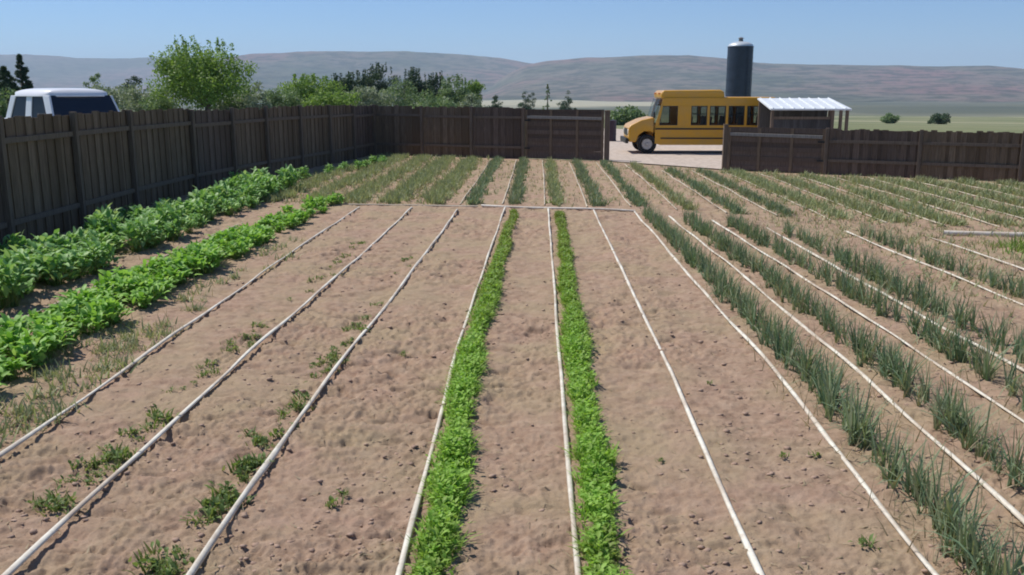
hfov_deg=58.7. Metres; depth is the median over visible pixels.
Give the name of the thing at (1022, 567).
onion plant
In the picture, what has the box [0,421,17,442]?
grass tuft
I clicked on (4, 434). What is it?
grass tuft
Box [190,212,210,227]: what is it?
leafy plant
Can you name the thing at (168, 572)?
weed tuft
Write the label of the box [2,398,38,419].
grass tuft
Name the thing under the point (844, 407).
onion plant
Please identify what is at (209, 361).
weed tuft
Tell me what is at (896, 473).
onion plant
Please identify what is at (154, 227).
leafy plant
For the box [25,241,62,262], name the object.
leafy plant
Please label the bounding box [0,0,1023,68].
sky
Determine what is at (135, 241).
leafy plant
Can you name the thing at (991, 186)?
crop row
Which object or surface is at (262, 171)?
leafy plant
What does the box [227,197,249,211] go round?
leafy plant
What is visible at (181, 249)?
salad plant
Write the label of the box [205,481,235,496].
weed tuft
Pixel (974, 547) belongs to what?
onion plant
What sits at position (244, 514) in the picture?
soil clods
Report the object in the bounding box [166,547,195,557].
weed tuft
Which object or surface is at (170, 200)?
leafy plant
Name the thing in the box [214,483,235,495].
weed tuft
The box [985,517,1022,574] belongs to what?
onion plant
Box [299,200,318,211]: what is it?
salad plant
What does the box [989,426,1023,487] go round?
onion plant
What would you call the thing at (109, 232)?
leafy plant
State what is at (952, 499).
onion plant
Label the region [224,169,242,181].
leafy plant
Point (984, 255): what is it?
irrigation tape
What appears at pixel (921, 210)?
crop row
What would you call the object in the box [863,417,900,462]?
onion plant
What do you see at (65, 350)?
grass tuft
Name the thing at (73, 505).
weed tuft
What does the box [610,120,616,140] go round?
drum
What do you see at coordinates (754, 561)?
irrigation tape
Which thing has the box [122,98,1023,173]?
ground
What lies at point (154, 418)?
weed tuft
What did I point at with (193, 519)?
weed tuft
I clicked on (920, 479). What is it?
onion plant
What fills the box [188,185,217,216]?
leafy plant
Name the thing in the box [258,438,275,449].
weed tuft
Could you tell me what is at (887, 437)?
onion plant
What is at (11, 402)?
grass tuft
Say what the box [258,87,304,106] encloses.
bush
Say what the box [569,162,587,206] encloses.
irrigation tape
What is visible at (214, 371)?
weed tuft
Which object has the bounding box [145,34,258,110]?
tree
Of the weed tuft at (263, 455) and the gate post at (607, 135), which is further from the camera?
the gate post at (607, 135)
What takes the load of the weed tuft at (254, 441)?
on the field
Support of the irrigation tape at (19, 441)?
on the field
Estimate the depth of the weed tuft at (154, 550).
5.01 m
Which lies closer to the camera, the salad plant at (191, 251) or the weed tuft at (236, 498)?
the weed tuft at (236, 498)
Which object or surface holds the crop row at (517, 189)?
on the field
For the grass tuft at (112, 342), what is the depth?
8.96 m
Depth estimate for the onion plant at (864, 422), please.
6.52 m
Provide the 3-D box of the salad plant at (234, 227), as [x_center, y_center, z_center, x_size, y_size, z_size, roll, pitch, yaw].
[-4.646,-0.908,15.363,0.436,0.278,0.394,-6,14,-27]
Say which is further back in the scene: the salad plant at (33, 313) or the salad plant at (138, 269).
the salad plant at (138, 269)
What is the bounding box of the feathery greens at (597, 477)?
[554,210,635,574]
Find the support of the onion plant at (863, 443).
on the field
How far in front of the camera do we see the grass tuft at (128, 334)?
9.41 m
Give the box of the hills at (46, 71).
[0,54,222,91]
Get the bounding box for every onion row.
[638,204,855,405]
[680,207,936,389]
[723,210,998,374]
[776,218,1023,363]
[857,220,1023,298]
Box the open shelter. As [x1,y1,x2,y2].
[757,97,851,129]
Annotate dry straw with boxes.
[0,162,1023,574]
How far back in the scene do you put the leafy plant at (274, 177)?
22.32 m
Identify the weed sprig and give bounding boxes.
[325,495,343,508]
[336,488,349,496]
[779,451,789,456]
[807,449,822,458]
[848,533,880,550]
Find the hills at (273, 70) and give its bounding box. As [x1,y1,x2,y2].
[142,51,531,98]
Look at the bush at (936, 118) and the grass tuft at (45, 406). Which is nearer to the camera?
the grass tuft at (45, 406)
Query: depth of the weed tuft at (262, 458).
6.22 m
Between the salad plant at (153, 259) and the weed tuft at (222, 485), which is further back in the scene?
the salad plant at (153, 259)
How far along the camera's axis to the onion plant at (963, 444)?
6.46 m
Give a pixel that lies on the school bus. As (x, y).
(646, 134)
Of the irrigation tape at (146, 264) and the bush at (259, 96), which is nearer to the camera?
the irrigation tape at (146, 264)
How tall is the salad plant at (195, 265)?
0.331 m
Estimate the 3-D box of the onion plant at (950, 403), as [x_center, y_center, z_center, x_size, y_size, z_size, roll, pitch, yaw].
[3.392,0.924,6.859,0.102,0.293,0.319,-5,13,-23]
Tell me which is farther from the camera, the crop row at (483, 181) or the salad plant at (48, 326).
the crop row at (483, 181)
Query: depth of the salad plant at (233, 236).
14.43 m
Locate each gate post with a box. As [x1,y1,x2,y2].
[604,110,610,159]
[721,124,728,169]
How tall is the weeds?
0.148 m
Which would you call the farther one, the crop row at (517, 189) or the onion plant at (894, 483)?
the crop row at (517, 189)
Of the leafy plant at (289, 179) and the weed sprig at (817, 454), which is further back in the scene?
the leafy plant at (289, 179)
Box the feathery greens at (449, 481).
[404,208,518,574]
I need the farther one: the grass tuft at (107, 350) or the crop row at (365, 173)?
the crop row at (365, 173)
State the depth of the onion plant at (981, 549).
4.85 m
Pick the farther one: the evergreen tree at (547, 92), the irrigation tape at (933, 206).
the evergreen tree at (547, 92)
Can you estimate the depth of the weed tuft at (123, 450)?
6.39 m
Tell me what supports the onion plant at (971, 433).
on the field
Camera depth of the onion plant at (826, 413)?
7.04 m
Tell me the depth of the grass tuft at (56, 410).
7.01 m
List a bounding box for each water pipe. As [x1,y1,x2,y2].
[348,204,477,206]
[481,204,634,211]
[944,230,1023,237]
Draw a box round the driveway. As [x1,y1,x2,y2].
[603,129,722,168]
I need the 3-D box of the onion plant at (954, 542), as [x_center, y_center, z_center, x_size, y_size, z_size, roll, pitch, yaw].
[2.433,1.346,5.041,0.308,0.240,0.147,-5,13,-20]
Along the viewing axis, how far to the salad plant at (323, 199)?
19.88 m
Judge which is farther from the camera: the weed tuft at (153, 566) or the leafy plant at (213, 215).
the leafy plant at (213, 215)
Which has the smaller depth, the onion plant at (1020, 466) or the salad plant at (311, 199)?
the onion plant at (1020, 466)
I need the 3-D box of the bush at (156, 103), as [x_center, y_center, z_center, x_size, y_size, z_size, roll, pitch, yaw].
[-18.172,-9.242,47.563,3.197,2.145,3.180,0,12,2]
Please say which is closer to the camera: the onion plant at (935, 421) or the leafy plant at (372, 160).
the onion plant at (935, 421)
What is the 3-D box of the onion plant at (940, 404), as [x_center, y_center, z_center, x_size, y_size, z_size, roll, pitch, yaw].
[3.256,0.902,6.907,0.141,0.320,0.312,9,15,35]
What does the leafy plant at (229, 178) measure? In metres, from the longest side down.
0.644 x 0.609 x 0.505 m
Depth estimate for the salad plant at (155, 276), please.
11.75 m
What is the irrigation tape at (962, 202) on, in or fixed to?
on the field
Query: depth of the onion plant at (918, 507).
5.48 m
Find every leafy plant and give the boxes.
[0,232,32,254]
[0,248,44,294]
[0,257,35,308]
[0,271,30,298]
[3,245,49,282]
[21,228,70,254]
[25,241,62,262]
[29,249,79,286]
[35,255,50,282]
[43,235,82,261]
[55,248,93,281]
[60,226,91,249]
[71,241,111,274]
[75,229,95,242]
[78,236,123,268]
[80,228,117,249]
[82,206,120,239]
[84,209,121,236]
[97,202,123,225]
[102,232,126,253]
[104,229,122,244]
[113,203,141,223]
[115,216,159,252]
[120,218,134,225]
[127,204,156,222]
[134,209,168,233]
[136,218,165,248]
[138,210,162,221]
[147,225,165,244]
[149,198,173,213]
[155,201,193,236]
[159,201,190,216]
[162,196,176,203]
[162,219,186,240]
[174,197,206,216]
[180,214,198,232]
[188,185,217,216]
[188,198,215,223]
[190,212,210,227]
[205,191,227,213]
[205,203,220,220]
[206,180,238,200]
[214,189,232,210]
[216,197,239,215]
[218,177,242,191]
[223,175,240,183]
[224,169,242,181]
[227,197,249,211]
[235,170,255,184]
[235,184,262,205]
[236,168,264,191]
[243,195,261,207]
[247,179,269,201]
[249,175,277,199]
[250,166,272,176]
[261,177,280,192]
[264,173,282,186]
[271,181,283,191]
[275,164,304,188]
[297,165,310,179]
[324,163,332,170]
[339,161,349,168]
[354,160,364,169]
[363,160,369,167]
[368,155,378,163]
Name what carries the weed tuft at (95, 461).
on the field
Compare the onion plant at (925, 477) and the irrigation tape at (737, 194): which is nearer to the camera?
the onion plant at (925, 477)
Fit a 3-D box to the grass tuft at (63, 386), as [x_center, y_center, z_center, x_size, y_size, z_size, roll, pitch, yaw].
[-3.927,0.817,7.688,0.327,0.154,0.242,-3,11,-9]
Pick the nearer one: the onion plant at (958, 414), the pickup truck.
the onion plant at (958, 414)
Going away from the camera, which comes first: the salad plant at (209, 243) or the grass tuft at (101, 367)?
the grass tuft at (101, 367)
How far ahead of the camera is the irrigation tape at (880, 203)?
19.73 m
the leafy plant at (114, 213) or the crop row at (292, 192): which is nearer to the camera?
the leafy plant at (114, 213)
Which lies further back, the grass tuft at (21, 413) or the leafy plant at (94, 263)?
the leafy plant at (94, 263)
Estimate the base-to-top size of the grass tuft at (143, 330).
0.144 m
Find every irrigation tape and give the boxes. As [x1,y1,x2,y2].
[0,206,359,457]
[1,207,412,574]
[25,223,239,317]
[186,209,457,574]
[395,207,505,574]
[459,159,490,204]
[502,160,516,203]
[542,160,544,204]
[547,208,581,574]
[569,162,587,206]
[593,209,764,574]
[596,162,630,205]
[625,164,677,209]
[634,211,938,574]
[662,170,726,212]
[669,216,1023,523]
[693,171,775,214]
[713,220,1023,421]
[727,173,829,219]
[759,173,887,222]
[766,227,1023,371]
[795,175,944,224]
[830,176,999,226]
[845,231,1023,304]
[878,180,1021,217]
[908,179,1023,207]
[930,237,1023,269]
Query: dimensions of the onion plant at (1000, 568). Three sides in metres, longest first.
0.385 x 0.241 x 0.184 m
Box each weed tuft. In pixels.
[27,495,44,510]
[27,501,51,508]
[32,484,67,499]
[35,495,63,512]
[39,497,69,516]
[43,490,73,509]
[46,491,76,513]
[51,475,73,485]
[56,503,87,516]
[64,472,81,482]
[68,453,91,469]
[71,470,101,485]
[73,468,101,477]
[85,452,107,470]
[91,470,105,479]
[96,441,126,450]
[102,444,138,462]
[104,461,120,470]
[106,447,142,464]
[109,445,134,457]
[114,425,145,435]
[117,424,135,437]
[122,550,167,574]
[128,539,168,563]
[133,434,147,441]
[137,420,160,431]
[138,555,165,574]
[145,408,179,423]
[146,403,167,416]
[147,557,163,567]
[150,407,175,426]
[155,559,185,574]
[159,553,194,573]
[161,559,177,574]
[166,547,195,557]
[171,544,185,551]
[179,509,210,526]
[193,493,230,510]
[193,497,229,516]
[196,370,212,376]
[196,501,226,520]
[199,512,216,524]
[204,358,219,367]
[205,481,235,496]
[207,495,231,511]
[209,366,222,374]
[210,490,237,502]
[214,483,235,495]
[220,345,239,352]
[222,453,256,472]
[223,488,239,502]
[225,490,251,504]
[230,494,256,508]
[232,457,248,468]
[233,462,258,476]
[235,455,251,470]
[237,473,250,483]
[238,425,261,436]
[240,451,270,470]
[245,434,264,445]
[247,456,261,469]
[248,334,261,339]
[251,321,262,326]
[251,451,272,463]
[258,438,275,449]
[267,426,287,431]
[268,430,287,438]
[275,407,293,416]
[284,398,300,408]
[287,391,309,405]
[294,399,314,410]
[295,402,303,410]
[309,371,321,377]
[316,355,334,363]
[323,348,339,357]
[335,355,349,363]
[349,321,366,329]
[359,314,370,320]
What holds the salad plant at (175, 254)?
on the field
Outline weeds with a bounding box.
[260,157,1023,323]
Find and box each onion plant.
[809,396,835,418]
[812,361,848,413]
[814,357,841,411]
[814,387,883,416]
[817,392,920,448]
[818,377,863,408]
[821,384,838,421]
[827,385,871,444]
[830,389,862,429]
[832,388,871,429]
[836,378,869,407]
[836,381,855,407]
[837,388,888,444]
[839,379,888,444]
[839,380,859,429]
[853,407,896,448]
[855,422,896,455]
[856,425,914,481]
[858,403,883,442]
[858,417,900,449]
[860,400,886,430]
[861,439,916,464]
[863,397,880,427]
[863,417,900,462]
[863,436,927,488]
[867,439,914,479]
[870,423,943,479]
[872,420,902,466]
[872,452,950,500]
[876,445,952,496]
[886,348,930,397]
[887,443,917,491]
[891,485,930,514]
[892,452,948,505]
[895,435,952,479]
[898,378,930,406]
[904,456,930,502]
[907,507,1019,574]
[910,439,987,515]
[911,456,989,531]
[913,467,950,486]
[914,359,933,403]
[914,372,940,397]
[915,394,982,429]
[919,382,965,435]
[920,386,982,437]
[922,378,977,429]
[922,473,997,541]
[925,493,951,538]
[927,496,946,529]
[928,379,947,410]
[928,391,947,422]
[928,404,1000,450]
[928,503,997,561]
[928,508,971,544]
[928,532,998,574]
[929,473,980,536]
[930,488,1009,565]
[930,513,954,556]
[930,521,963,557]
[935,402,1000,437]
[936,390,982,424]
[937,382,951,416]
[939,375,957,408]
[941,472,968,536]
[942,498,981,540]
[943,471,988,521]
[943,512,956,545]
[944,475,998,546]
[947,392,966,410]
[948,391,993,435]
[950,393,976,437]
[950,501,994,565]
[951,405,978,438]
[953,338,1021,378]
[956,543,990,574]
[957,387,970,431]
[957,516,1009,564]
[962,428,978,450]
[962,543,993,574]
[963,329,1023,376]
[965,505,1003,562]
[966,415,989,450]
[967,539,1006,574]
[970,515,999,574]
[971,434,1006,459]
[972,519,1010,564]
[973,359,1007,379]
[973,408,999,456]
[974,398,1013,456]
[975,338,999,380]
[978,442,1023,486]
[984,364,1023,395]
[984,438,1006,470]
[985,423,1009,460]
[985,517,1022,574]
[988,441,1009,470]
[988,529,1023,574]
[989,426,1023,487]
[990,449,1003,474]
[991,564,1023,574]
[995,434,1023,472]
[996,422,1023,470]
[996,463,1023,486]
[996,553,1023,574]
[998,350,1023,397]
[1000,344,1023,385]
[1000,542,1023,574]
[1001,370,1022,401]
[1003,516,1013,574]
[1005,541,1022,574]
[1006,369,1022,388]
[1010,536,1023,573]
[1011,455,1023,479]
[1019,369,1023,411]
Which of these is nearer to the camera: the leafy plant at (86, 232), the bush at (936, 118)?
the leafy plant at (86, 232)
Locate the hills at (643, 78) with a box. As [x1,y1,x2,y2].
[481,55,1023,101]
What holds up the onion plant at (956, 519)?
on the field
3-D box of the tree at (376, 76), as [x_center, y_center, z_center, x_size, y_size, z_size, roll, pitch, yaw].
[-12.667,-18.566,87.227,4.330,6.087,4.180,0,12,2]
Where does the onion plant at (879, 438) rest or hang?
on the field
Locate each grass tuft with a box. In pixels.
[0,393,24,416]
[0,401,20,416]
[0,415,24,429]
[0,416,32,448]
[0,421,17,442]
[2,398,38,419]
[6,405,44,424]
[7,419,41,434]
[10,401,40,419]
[20,400,69,426]
[21,383,61,401]
[22,365,53,378]
[26,422,49,432]
[27,373,67,395]
[29,394,66,423]
[29,395,61,410]
[32,357,74,376]
[32,384,65,398]
[34,366,78,382]
[42,354,65,365]
[43,359,75,377]
[44,365,86,383]
[53,344,73,354]
[54,393,88,415]
[59,364,112,383]
[61,381,87,394]
[75,335,107,347]
[76,377,102,389]
[82,358,110,372]
[86,361,119,373]
[90,351,118,362]
[93,343,123,355]
[94,338,127,353]
[97,327,114,335]
[97,337,120,350]
[98,338,119,352]
[100,332,136,348]
[104,348,146,367]
[105,323,137,341]
[105,352,142,373]
[112,329,139,338]
[113,342,133,354]
[117,315,140,326]
[120,336,138,348]
[122,335,138,345]
[123,341,150,351]
[126,320,158,333]
[141,338,162,346]
[143,323,173,339]
[153,314,177,325]
[158,321,171,329]
[161,328,176,336]
[169,288,193,301]
[171,291,185,300]
[180,299,208,311]
[188,285,211,294]
[192,278,211,287]
[208,275,231,285]
[225,269,239,279]
[264,243,281,250]
[275,253,294,260]
[283,250,305,258]
[982,235,1023,254]
[990,240,1016,247]
[994,236,1023,246]
[996,225,1023,244]
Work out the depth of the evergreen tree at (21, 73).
51.52 m
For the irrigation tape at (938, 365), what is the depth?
9.40 m
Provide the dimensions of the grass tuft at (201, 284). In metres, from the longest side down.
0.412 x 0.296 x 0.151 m
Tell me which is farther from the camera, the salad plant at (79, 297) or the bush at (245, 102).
the bush at (245, 102)
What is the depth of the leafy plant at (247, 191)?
19.93 m
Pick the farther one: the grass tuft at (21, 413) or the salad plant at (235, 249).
the salad plant at (235, 249)
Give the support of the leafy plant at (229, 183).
on the field
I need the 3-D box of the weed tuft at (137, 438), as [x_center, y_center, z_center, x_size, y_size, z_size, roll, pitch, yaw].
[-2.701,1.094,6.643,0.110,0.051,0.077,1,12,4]
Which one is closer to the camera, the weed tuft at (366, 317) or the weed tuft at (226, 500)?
the weed tuft at (226, 500)
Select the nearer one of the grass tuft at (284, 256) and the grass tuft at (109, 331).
the grass tuft at (109, 331)
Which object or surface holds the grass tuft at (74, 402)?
on the field
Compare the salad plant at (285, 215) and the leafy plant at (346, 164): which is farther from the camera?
the leafy plant at (346, 164)
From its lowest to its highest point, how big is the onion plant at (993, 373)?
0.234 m
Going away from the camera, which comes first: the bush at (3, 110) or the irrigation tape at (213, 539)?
the irrigation tape at (213, 539)
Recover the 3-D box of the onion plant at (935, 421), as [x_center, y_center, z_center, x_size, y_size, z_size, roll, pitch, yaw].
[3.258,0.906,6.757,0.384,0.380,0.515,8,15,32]
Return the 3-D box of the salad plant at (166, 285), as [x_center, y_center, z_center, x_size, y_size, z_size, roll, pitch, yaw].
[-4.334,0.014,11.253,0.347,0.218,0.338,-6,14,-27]
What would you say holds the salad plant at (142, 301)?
on the field
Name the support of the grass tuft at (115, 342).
on the field
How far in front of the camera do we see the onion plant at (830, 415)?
6.97 m
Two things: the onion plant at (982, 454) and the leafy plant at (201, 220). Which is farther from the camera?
the leafy plant at (201, 220)
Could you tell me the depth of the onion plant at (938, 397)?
7.15 m
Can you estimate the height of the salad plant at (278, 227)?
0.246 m
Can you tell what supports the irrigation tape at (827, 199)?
on the field
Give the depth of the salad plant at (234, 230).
14.72 m
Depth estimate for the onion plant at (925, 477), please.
5.67 m
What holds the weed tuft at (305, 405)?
on the field
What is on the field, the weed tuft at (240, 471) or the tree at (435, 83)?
the weed tuft at (240, 471)
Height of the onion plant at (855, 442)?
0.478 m
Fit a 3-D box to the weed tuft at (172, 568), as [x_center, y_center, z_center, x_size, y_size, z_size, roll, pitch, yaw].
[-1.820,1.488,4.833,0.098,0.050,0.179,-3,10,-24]
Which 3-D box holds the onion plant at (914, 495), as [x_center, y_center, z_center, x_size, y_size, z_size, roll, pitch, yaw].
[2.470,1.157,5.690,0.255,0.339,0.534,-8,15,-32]
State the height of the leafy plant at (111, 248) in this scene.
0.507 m
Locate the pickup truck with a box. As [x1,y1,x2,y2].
[4,88,119,118]
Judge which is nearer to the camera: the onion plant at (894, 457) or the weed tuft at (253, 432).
the onion plant at (894, 457)
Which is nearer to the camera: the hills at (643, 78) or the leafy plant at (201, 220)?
the leafy plant at (201, 220)
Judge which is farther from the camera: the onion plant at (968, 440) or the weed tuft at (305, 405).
the weed tuft at (305, 405)
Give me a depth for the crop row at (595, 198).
23.55 m
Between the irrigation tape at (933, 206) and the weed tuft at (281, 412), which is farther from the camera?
the irrigation tape at (933, 206)
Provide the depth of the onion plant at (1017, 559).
4.54 m
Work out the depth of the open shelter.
32.68 m
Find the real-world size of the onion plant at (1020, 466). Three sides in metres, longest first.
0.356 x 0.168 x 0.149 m
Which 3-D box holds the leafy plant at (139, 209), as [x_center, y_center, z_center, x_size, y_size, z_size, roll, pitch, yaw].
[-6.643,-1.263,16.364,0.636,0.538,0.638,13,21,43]
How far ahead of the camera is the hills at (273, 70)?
4724.79 m
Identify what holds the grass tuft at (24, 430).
on the field
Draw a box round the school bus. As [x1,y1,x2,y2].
[620,90,774,153]
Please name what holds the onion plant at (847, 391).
on the field
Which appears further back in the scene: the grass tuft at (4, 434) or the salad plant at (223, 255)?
the salad plant at (223, 255)
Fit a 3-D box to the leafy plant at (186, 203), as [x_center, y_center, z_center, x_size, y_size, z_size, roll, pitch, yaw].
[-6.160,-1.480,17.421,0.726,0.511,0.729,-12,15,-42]
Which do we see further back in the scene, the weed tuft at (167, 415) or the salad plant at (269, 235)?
the salad plant at (269, 235)
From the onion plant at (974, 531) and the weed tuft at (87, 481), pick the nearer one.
the onion plant at (974, 531)
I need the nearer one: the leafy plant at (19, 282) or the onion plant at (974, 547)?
the onion plant at (974, 547)
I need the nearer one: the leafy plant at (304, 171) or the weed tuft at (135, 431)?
the weed tuft at (135, 431)
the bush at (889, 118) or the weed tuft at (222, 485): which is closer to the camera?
the weed tuft at (222, 485)
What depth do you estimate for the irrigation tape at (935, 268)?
12.92 m
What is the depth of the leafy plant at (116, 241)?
14.23 m
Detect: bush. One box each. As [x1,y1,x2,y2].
[0,87,21,117]
[83,73,109,91]
[90,80,141,110]
[116,75,142,108]
[116,82,177,111]
[137,91,180,110]
[211,93,255,109]
[234,80,272,109]
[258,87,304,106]
[299,89,361,106]
[347,85,396,106]
[378,78,429,106]
[409,89,457,108]
[456,92,485,107]
[486,94,502,107]
[517,91,536,109]
[556,90,576,109]
[610,104,647,124]
[880,112,901,123]
[927,113,950,123]
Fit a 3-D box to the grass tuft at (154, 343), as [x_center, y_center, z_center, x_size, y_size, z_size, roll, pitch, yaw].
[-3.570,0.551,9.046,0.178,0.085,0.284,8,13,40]
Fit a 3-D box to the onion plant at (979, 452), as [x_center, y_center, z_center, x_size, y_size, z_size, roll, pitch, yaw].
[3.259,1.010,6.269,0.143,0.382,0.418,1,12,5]
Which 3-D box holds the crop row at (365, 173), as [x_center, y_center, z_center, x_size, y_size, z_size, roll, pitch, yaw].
[-4.314,-3.536,27.521,1.287,0.217,14.448,0,12,2]
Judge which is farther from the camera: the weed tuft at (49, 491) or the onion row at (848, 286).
the onion row at (848, 286)
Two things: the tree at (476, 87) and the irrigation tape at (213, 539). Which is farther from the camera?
the tree at (476, 87)
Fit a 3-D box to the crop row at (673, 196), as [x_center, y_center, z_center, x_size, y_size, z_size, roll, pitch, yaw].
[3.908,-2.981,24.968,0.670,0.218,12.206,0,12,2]
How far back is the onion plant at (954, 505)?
5.16 m
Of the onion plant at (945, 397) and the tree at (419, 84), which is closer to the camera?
the onion plant at (945, 397)
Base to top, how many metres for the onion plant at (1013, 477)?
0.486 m
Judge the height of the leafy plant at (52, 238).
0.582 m
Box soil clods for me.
[0,186,1023,574]
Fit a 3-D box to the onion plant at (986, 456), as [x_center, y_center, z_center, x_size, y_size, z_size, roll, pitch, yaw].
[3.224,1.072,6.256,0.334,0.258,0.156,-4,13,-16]
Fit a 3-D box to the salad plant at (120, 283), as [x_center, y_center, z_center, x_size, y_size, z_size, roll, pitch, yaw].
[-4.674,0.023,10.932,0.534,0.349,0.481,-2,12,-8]
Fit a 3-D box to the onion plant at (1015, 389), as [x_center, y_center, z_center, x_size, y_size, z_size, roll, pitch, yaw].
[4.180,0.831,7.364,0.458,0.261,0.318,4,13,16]
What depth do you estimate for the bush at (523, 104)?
176.03 m
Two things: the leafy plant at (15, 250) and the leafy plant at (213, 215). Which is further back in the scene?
the leafy plant at (213, 215)
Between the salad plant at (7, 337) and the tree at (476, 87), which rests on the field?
the salad plant at (7, 337)
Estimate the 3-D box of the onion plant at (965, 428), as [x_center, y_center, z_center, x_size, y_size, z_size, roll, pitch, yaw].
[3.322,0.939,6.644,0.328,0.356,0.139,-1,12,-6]
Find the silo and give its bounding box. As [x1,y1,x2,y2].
[724,37,753,122]
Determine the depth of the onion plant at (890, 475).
5.90 m
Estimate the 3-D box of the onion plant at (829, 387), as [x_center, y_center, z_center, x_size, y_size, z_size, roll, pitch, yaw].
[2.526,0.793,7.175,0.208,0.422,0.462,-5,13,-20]
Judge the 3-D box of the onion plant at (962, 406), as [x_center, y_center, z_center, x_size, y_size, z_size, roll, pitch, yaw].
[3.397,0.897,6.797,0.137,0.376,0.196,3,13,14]
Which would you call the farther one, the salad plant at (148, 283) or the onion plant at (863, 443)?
the salad plant at (148, 283)
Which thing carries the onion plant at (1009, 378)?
on the field
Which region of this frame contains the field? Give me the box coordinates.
[0,154,1023,574]
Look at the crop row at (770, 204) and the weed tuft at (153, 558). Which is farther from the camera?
the crop row at (770, 204)
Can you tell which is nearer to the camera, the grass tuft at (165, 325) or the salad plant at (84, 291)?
the grass tuft at (165, 325)
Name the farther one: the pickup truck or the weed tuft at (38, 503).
the pickup truck
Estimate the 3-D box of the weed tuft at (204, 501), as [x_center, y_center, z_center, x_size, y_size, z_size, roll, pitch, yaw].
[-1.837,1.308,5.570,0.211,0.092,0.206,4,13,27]
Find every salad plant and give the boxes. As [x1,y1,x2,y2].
[0,313,28,347]
[0,327,31,360]
[0,356,33,381]
[0,362,12,385]
[1,311,32,332]
[7,333,59,370]
[22,324,74,360]
[25,311,74,335]
[26,308,50,327]
[28,308,66,329]
[33,320,80,352]
[44,300,78,319]
[47,294,85,326]
[53,293,88,314]
[59,284,96,300]
[67,304,107,334]
[80,291,105,306]
[80,293,128,327]
[81,298,101,308]
[86,274,115,294]
[86,283,118,297]
[93,291,121,302]
[95,265,131,295]
[104,301,133,323]
[105,273,140,302]
[118,286,160,308]
[130,265,153,277]
[130,271,153,288]
[131,275,169,301]
[134,259,158,274]
[146,252,173,269]
[147,280,173,295]
[151,265,178,279]
[152,257,181,273]
[155,273,179,292]
[161,268,185,286]
[164,244,189,257]
[167,249,183,260]
[167,252,190,264]
[167,260,201,283]
[180,254,208,277]
[181,242,213,270]
[188,247,225,273]
[199,240,223,252]
[199,244,231,258]
[201,236,227,251]
[203,246,224,268]
[204,230,230,243]
[221,238,249,258]
[223,232,242,242]
[225,226,241,231]
[227,236,253,254]
[229,227,246,235]
[235,223,250,228]
[235,226,253,236]
[236,233,253,248]
[244,227,266,246]
[251,219,267,228]
[252,223,273,241]
[258,213,277,220]
[259,218,274,227]
[260,229,274,243]
[268,226,276,237]
[270,220,287,232]
[276,213,287,225]
[281,204,294,213]
[282,214,300,228]
[287,210,304,225]
[292,208,310,222]
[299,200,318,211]
[301,194,318,205]
[307,208,316,216]
[314,194,329,206]
[315,197,328,207]
[316,205,327,212]
[324,194,338,205]
[329,192,344,203]
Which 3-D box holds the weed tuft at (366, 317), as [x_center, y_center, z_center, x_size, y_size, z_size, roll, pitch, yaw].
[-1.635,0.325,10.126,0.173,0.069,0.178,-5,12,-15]
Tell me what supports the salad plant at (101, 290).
on the field
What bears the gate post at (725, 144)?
on the driveway
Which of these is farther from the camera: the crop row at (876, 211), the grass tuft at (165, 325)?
the crop row at (876, 211)
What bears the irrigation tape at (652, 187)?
on the field
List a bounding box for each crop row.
[259,152,392,201]
[299,152,409,201]
[339,153,436,203]
[369,155,457,203]
[415,154,488,204]
[466,156,504,204]
[505,156,531,204]
[543,156,566,206]
[568,158,613,206]
[599,158,649,206]
[628,160,700,209]
[664,166,750,213]
[696,166,795,216]
[719,167,852,219]
[761,169,916,222]
[797,169,969,226]
[827,172,1023,228]
[867,172,1023,220]
[910,175,1023,206]
[947,176,1023,197]
[992,178,1023,188]
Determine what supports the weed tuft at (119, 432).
on the field
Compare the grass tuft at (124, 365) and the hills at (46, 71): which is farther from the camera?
the hills at (46, 71)
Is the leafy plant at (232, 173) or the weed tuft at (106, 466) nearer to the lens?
the weed tuft at (106, 466)
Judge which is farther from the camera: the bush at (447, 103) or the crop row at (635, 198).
the bush at (447, 103)
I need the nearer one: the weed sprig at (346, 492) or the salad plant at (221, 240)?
the weed sprig at (346, 492)
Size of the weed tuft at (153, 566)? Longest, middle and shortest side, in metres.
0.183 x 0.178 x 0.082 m
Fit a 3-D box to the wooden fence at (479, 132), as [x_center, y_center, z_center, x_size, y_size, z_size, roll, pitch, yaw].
[-2.469,-5.893,34.351,6.333,1.956,0.150,5,13,21]
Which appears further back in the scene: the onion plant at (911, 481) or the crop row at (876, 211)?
the crop row at (876, 211)
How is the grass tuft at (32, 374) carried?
on the field
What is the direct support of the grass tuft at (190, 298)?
on the field
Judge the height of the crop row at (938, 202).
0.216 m
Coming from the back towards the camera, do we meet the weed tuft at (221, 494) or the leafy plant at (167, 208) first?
the leafy plant at (167, 208)
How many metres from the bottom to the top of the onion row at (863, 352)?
0.402 m
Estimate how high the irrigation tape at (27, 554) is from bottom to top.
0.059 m
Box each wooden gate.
[525,109,603,159]
[727,127,825,172]
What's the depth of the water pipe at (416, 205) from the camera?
19.96 m
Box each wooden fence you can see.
[0,104,376,249]
[372,104,524,158]
[823,128,1023,182]
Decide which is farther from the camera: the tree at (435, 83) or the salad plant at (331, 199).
the tree at (435, 83)
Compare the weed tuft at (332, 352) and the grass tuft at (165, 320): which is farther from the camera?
the grass tuft at (165, 320)
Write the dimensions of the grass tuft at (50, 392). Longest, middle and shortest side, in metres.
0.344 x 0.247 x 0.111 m
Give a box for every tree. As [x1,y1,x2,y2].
[0,65,20,105]
[14,54,33,89]
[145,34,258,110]
[277,73,347,106]
[330,73,357,102]
[345,69,374,101]
[360,62,401,105]
[398,67,435,107]
[422,71,450,104]
[423,73,475,106]
[461,79,485,103]
[542,84,551,108]

